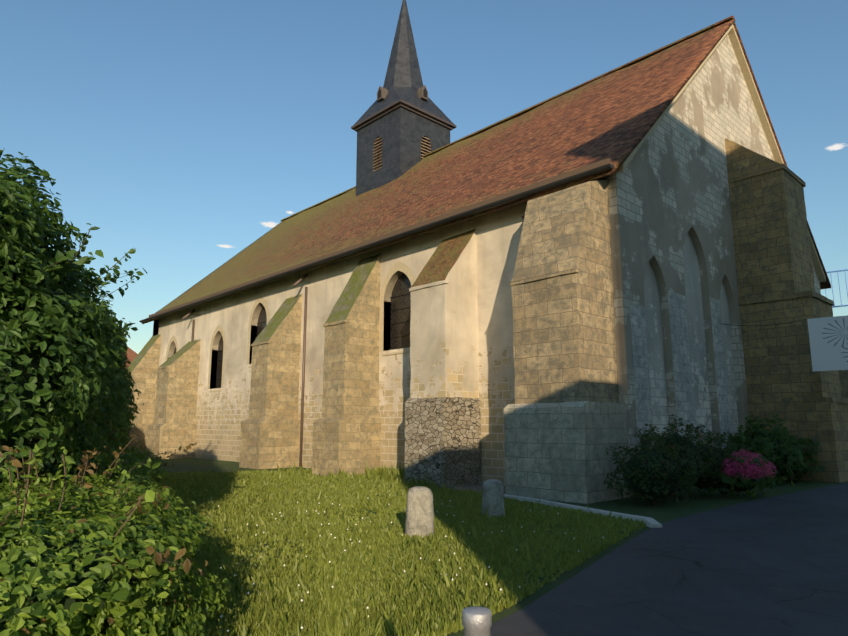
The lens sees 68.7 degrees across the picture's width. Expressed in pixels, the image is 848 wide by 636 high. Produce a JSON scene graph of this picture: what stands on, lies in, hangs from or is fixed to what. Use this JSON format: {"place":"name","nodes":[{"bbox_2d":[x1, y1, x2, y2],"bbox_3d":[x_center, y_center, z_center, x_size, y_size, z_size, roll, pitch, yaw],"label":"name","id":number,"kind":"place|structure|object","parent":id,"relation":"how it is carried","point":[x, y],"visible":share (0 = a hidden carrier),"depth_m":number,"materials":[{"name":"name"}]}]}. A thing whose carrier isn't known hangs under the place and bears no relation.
{"place":"outdoors","nodes":[
{"label":"outdoors","id":0,"kind":"place"},
{"bbox_2d":[123,347,137,367],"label":"house","id":1,"kind":"structure","parent":0,"point":[131,354],"depth_m":42.58,"materials":[{"name":"brick"}]},
{"bbox_2d":[182,309,195,318],"bbox_3d":[-11.749,-0.182,30.989,0.095,0.100,0.800,-10,28,46],"label":"downpipe neck","id":2,"kind":"object","parent":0,"point":[188,314],"visible":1,"depth_m":30.95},
{"bbox_2d":[218,245,230,247],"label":"cloud","id":3,"kind":"structure","parent":0,"point":[226,246],"depth_m":852.22,"materials":[{"name":"white"}]},
{"bbox_2d":[262,222,276,227],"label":"cloud","id":4,"kind":"structure","parent":0,"point":[270,224],"depth_m":864.29,"materials":[{"name":"white"}]},
{"bbox_2d":[293,274,307,286],"bbox_3d":[-4.705,-1.448,23.652,0.095,0.100,0.800,-10,28,46],"label":"downpipe neck","id":5,"kind":"object","parent":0,"point":[300,280],"visible":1,"depth_m":23.60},
{"bbox_2d":[0,0,847,353],"label":"sky","id":6,"kind":"structure","parent":0,"point":[175,130],"materials":[{"name":"blue"}]},
{"bbox_2d":[131,454,847,635],"bbox_3d":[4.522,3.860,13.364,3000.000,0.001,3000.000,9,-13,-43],"label":"lawn","id":7,"kind":"structure","parent":0,"point":[673,509],"depth_m":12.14,"materials":[{"name":"green plant"}]},
{"bbox_2d":[0,150,146,496],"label":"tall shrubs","id":8,"kind":"object","parent":7,"relation":"on","point":[82,340],"depth_m":5.84,"materials":[{"name":"green plant"}]},
{"bbox_2d":[0,410,230,635],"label":"hedge","id":9,"kind":"object","parent":7,"relation":"on","point":[53,526],"depth_m":3.31,"materials":[{"name":"green plant"}]},
{"bbox_2d":[91,286,139,449],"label":"leaves","id":10,"kind":"object","parent":7,"relation":"on","point":[125,372],"visible":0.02,"depth_m":14.75,"materials":[{"name":"green plant"}]},
{"bbox_2d":[126,334,160,453],"bbox_3d":[-15.469,4.287,33.772,1.928,6.927,1.686,9,-13,-43],"label":"corner buttress","id":11,"kind":"object","parent":7,"relation":"on","point":[143,366],"visible":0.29,"depth_m":33.36,"materials":[{"name":"beige stone"}]},
{"bbox_2d":[146,339,200,458],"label":"buttress","id":12,"kind":"structure","parent":7,"relation":"on","point":[173,427],"depth_m":29.36,"materials":[{"name":"beige stone"}]},
{"bbox_2d":[239,294,301,468],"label":"buttress","id":13,"kind":"structure","parent":7,"relation":"on","point":[270,433],"depth_m":22.93,"materials":[{"name":"beige stone"}]},
{"bbox_2d":[153,201,527,485],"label":"wall","id":14,"kind":"structure","parent":7,"relation":"on","point":[222,414],"depth_m":20.69,"materials":[{"name":"beige paint"}]},
{"bbox_2d":[166,335,177,359],"bbox_3d":[-13.240,2.344,32.895,0.304,2.870,1.640,9,-13,-43],"label":"window surround","id":15,"kind":"object","parent":14,"relation":"attached to","point":[173,339],"visible":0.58,"depth_m":33.16,"materials":[{"name":"beige stone"}]},
{"bbox_2d":[191,319,194,342],"bbox_3d":[-11.557,3.401,30.556,0.100,6.750,0.095,9,-13,-43],"label":"downpipe","id":16,"kind":"object","parent":14,"relation":"attached to","point":[193,321],"visible":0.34,"depth_m":30.99,"materials":[{"name":"brown"}]},
{"bbox_2d":[207,325,225,389],"bbox_3d":[-9.528,1.800,29.008,0.304,3.020,1.640,9,-13,-43],"label":"window surround","id":17,"kind":"object","parent":14,"relation":"attached to","point":[219,328],"visible":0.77,"depth_m":29.25,"materials":[{"name":"beige stone"}]},
{"bbox_2d":[216,336,222,387],"bbox_3d":[-9.404,1.958,29.101,0.040,2.800,1.300,9,-13,-43],"label":"window glass","id":18,"kind":"object","parent":17,"relation":"in","point":[219,366],"visible":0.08,"depth_m":29.29,"materials":[{"name":"black glass"}]},
{"bbox_2d":[247,296,268,364],"bbox_3d":[-6.917,0.493,26.432,0.304,2.920,1.790,9,-13,-43],"label":"window surround","id":19,"kind":"object","parent":14,"relation":"attached to","point":[260,299],"visible":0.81,"depth_m":26.78,"materials":[{"name":"beige stone"}]},
{"bbox_2d":[257,306,266,335],"bbox_3d":[-6.792,0.651,26.525,0.040,2.700,1.450,9,-13,-43],"label":"window glass","id":20,"kind":"object","parent":19,"relation":"in","point":[262,318],"visible":0.17,"depth_m":26.82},
{"bbox_2d":[299,287,307,467],"bbox_3d":[-4.513,2.135,23.218,0.100,6.750,0.095,9,-13,-43],"label":"downpipe","id":21,"kind":"object","parent":14,"relation":"attached to","point":[303,380],"visible":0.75,"depth_m":23.18,"materials":[{"name":"brown"}]},
{"bbox_2d":[382,350,409,355],"bbox_3d":[-0.734,1.066,19.697,0.350,0.180,1.440,9,-13,-43],"label":"window sill","id":22,"kind":"structure","parent":14,"relation":"attached to","point":[393,353],"depth_m":19.59,"materials":[{"name":"beige stone"}]},
{"bbox_2d":[379,262,415,351],"bbox_3d":[-0.732,-0.397,19.951,0.304,2.870,1.840,9,-13,-43],"label":"window surround","id":23,"kind":"object","parent":14,"relation":"attached to","point":[401,267],"visible":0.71,"depth_m":20.29,"materials":[{"name":"beige stone"}]},
{"bbox_2d":[390,273,410,349],"bbox_3d":[-0.607,-0.239,20.044,0.040,2.650,1.500,9,-13,-43],"label":"window glass","id":24,"kind":"object","parent":23,"relation":"in","point":[402,285],"visible":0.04,"depth_m":20.16,"materials":[{"name":"black glass"}]},
{"bbox_2d":[390,293,410,337],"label":"window bars","id":25,"kind":"object","parent":23,"relation":"attached to","point":[399,309],"depth_m":20.11,"materials":[{"name":"black metal"}]},
{"bbox_2d":[312,253,380,475],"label":"buttress","id":26,"kind":"structure","parent":7,"relation":"on","point":[347,431],"depth_m":19.57,"materials":[{"name":"beige stone"}]},
{"bbox_2d":[190,499,612,631],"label":"daisies","id":27,"kind":"object","parent":7,"relation":"on","point":[360,541],"visible":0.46,"depth_m":7.31,"materials":[{"name":"white plant"}]},
{"bbox_2d":[404,486,434,537],"bbox_3d":[-0.068,2.691,8.601,0.414,0.685,0.429,9,-13,-43],"label":"gravestone","id":28,"kind":"object","parent":7,"relation":"on","point":[419,519],"visible":0.9,"depth_m":8.46,"materials":[{"name":"grey stone"}]},
{"bbox_2d":[404,228,481,486],"bbox_3d":[0.616,1.145,17.173,1.778,7.472,1.495,9,-13,-43],"label":"buttress","id":29,"kind":"object","parent":7,"relation":"on","point":[443,444],"visible":0.9,"depth_m":16.57,"materials":[{"name":"stone"}]},
{"bbox_2d":[446,484,505,493],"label":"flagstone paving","id":30,"kind":"structure","parent":7,"relation":"on","point":[477,487],"depth_m":15.36,"materials":[{"name":"grey stone"}]},
{"bbox_2d":[482,479,504,517],"bbox_3d":[1.166,3.039,10.446,0.396,0.625,0.405,9,-13,-43],"label":"gravestone","id":31,"kind":"object","parent":7,"relation":"on","point":[493,497],"visible":0.94,"depth_m":10.31,"materials":[{"name":"grey stone"}]},
{"bbox_2d":[504,180,630,503],"bbox_3d":[3.250,0.520,14.235,2.078,7.707,2.076,9,-13,-43],"label":"corner buttress","id":32,"kind":"object","parent":7,"relation":"on","point":[565,419],"visible":0.75,"depth_m":13.54,"materials":[{"name":"beige stone"}]},
{"bbox_2d":[504,494,661,527],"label":"stone kerb","id":33,"kind":"structure","parent":7,"relation":"on","point":[651,522],"depth_m":10.61,"materials":[{"name":"grey stone"}]},
{"bbox_2d":[603,414,748,506],"bbox_3d":[5.277,2.892,12.935,4.471,1.744,1.881,9,-13,-43],"label":"fuchsia shrub","id":34,"kind":"object","parent":7,"relation":"on","point":[624,466],"depth_m":12.23,"materials":[{"name":"green plant"}]},
{"bbox_2d":[611,423,733,473],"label":"flowers","id":35,"kind":"object","parent":34,"relation":"on","point":[670,447],"visible":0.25,"depth_m":12.51,"materials":[{"name":"red plant"}]},
{"bbox_2d":[588,34,820,495],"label":"gable wall","id":36,"kind":"structure","parent":7,"relation":"on","point":[668,188],"depth_m":17.30,"materials":[{"name":"grey stone"}]},
{"bbox_2d":[644,262,668,434],"bbox_3d":[5.585,0.628,15.218,1.240,4.390,0.004,9,-13,-43],"label":"blind lancet window","id":37,"kind":"structure","parent":36,"relation":"attached to","point":[657,377],"depth_m":15.31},
{"bbox_2d":[630,291,730,451],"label":"window panels","id":38,"kind":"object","parent":36,"relation":"attached to","point":[681,360],"visible":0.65,"depth_m":15.71,"materials":[{"name":"grey stone"}]},
{"bbox_2d":[683,233,712,433],"bbox_3d":[7.364,0.274,16.988,1.540,5.690,0.004,9,-13,-43],"label":"blind lancet window","id":39,"kind":"structure","parent":36,"relation":"attached to","point":[698,357],"depth_m":17.09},
{"bbox_2d":[720,283,738,432],"bbox_3d":[8.890,1.012,18.325,1.140,4.690,0.004,9,-13,-43],"label":"blind lancet window","id":40,"kind":"structure","parent":36,"relation":"attached to","point":[731,388],"depth_m":18.45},
{"bbox_2d":[720,319,805,325],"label":"street cables","id":41,"kind":"object","parent":36,"relation":"attached to","point":[764,325],"visible":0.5,"depth_m":17.11,"materials":[{"name":"black plastic"}]},
{"bbox_2d":[807,315,847,370],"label":"sign","id":42,"kind":"object","parent":41,"relation":"attached to","point":[828,337],"visible":1,"depth_m":16.17,"materials":[{"name":"grey metal"}]},
{"bbox_2d":[825,269,847,307],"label":"blue festive light frame","id":43,"kind":"object","parent":41,"relation":"attached to","point":[837,271],"visible":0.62,"depth_m":29.60,"materials":[{"name":"blue paint"}]},
{"bbox_2d":[707,449,775,498],"bbox_3d":[6.825,3.386,13.498,1.618,1.054,1.515,9,-13,-43],"label":"flowering bush","id":44,"kind":"object","parent":7,"relation":"on","point":[770,483],"depth_m":13.10,"materials":[{"name":"green plant"}]},
{"bbox_2d":[720,449,776,479],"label":"pink flowers","id":45,"kind":"object","parent":44,"relation":"attached to","point":[731,470],"visible":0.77,"depth_m":13.06,"materials":[{"name":"pink plant"}]},
{"bbox_2d":[722,413,824,485],"bbox_3d":[10.486,3.693,17.702,6.781,1.884,2.037,9,-13,-43],"label":"bush","id":46,"kind":"object","parent":7,"relation":"on","point":[765,444],"depth_m":16.20,"materials":[{"name":"green plant"}]},
{"bbox_2d":[725,138,847,482],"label":"buttress","id":47,"kind":"structure","parent":7,"relation":"on","point":[775,284],"depth_m":18.39,"materials":[{"name":"stone"}]},
{"bbox_2d":[839,370,847,397],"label":"wall","id":48,"kind":"structure","parent":7,"relation":"on","point":[843,376],"depth_m":23.16,"materials":[{"name":"grey stone"}]},
{"bbox_2d":[490,483,847,635],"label":"road asphalt","id":49,"kind":"structure","parent":0,"point":[774,566],"depth_m":6.15,"materials":[{"name":"grey asphalt"}]},
{"bbox_2d":[462,606,491,635],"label":"steel bollard","id":50,"kind":"object","parent":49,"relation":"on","point":[476,620],"visible":1,"depth_m":1.64,"materials":[{"name":"silver metal"}]},
{"bbox_2d":[827,144,843,150],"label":"cloud","id":51,"kind":"structure","parent":0,"point":[835,147],"depth_m":730.76,"materials":[{"name":"white"}]},
{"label":"walls","id":52,"kind":"object","parent":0,"visible":0},
{"bbox_2d":[142,19,830,323],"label":"tiled roof slopes","id":53,"kind":"structure","parent":52,"relation":"on","point":[614,116],"depth_m":22.31,"materials":[{"name":"brown tile"}]},
{"bbox_2d":[139,163,613,322],"bbox_3d":[-5.877,-1.599,24.544,0.200,0.100,29.450,9,-13,-43],"label":"board","id":54,"kind":"object","parent":53,"relation":"attached to","point":[582,175],"visible":0.97,"depth_m":18.29,"materials":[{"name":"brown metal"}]},
{"bbox_2d":[149,158,611,316],"bbox_3d":[-5.633,-1.775,24.844,0.520,0.330,29.000,9,-13,-43],"label":"gutter","id":55,"kind":"object","parent":53,"relation":"on","point":[530,187],"visible":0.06,"depth_m":18.83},
{"bbox_2d":[356,107,449,195],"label":"bell tower","id":56,"kind":"structure","parent":53,"relation":"on","point":[401,132],"depth_m":32.10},
{"bbox_2d":[374,137,429,170],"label":"louvers","id":57,"kind":"object","parent":56,"relation":"in","point":[380,149],"visible":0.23,"depth_m":32.34,"materials":[{"name":"brown wood"}]},
{"bbox_2d":[351,99,455,131],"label":"tower cornice","id":58,"kind":"structure","parent":56,"relation":"attached to","point":[393,106],"depth_m":32.45,"materials":[{"name":"brown wood"}]},
{"bbox_2d":[354,0,453,124],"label":"spire","id":59,"kind":"structure","parent":56,"relation":"on","point":[403,80],"depth_m":33.54,"materials":[{"name":"grey metal"}]},
{"bbox_2d":[377,85,427,101],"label":"spire dormers","id":60,"kind":"object","parent":59,"relation":"attached to","point":[384,92],"visible":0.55,"depth_m":32.91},
{"bbox_2d":[378,88,426,98],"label":"dormer openings","id":61,"kind":"object","parent":60,"relation":"attached to","point":[424,93],"visible":0.7,"depth_m":32.90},
{"bbox_2d":[281,15,734,220],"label":"roof ridge tiles","id":62,"kind":"object","parent":53,"relation":"on","point":[650,54],"visible":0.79,"depth_m":25.95,"materials":[{"name":"brown tile"}]},
{"bbox_2d":[615,24,825,281],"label":"roof verge trim","id":63,"kind":"structure","parent":53,"relation":"attached to","point":[748,78],"depth_m":22.09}
]}

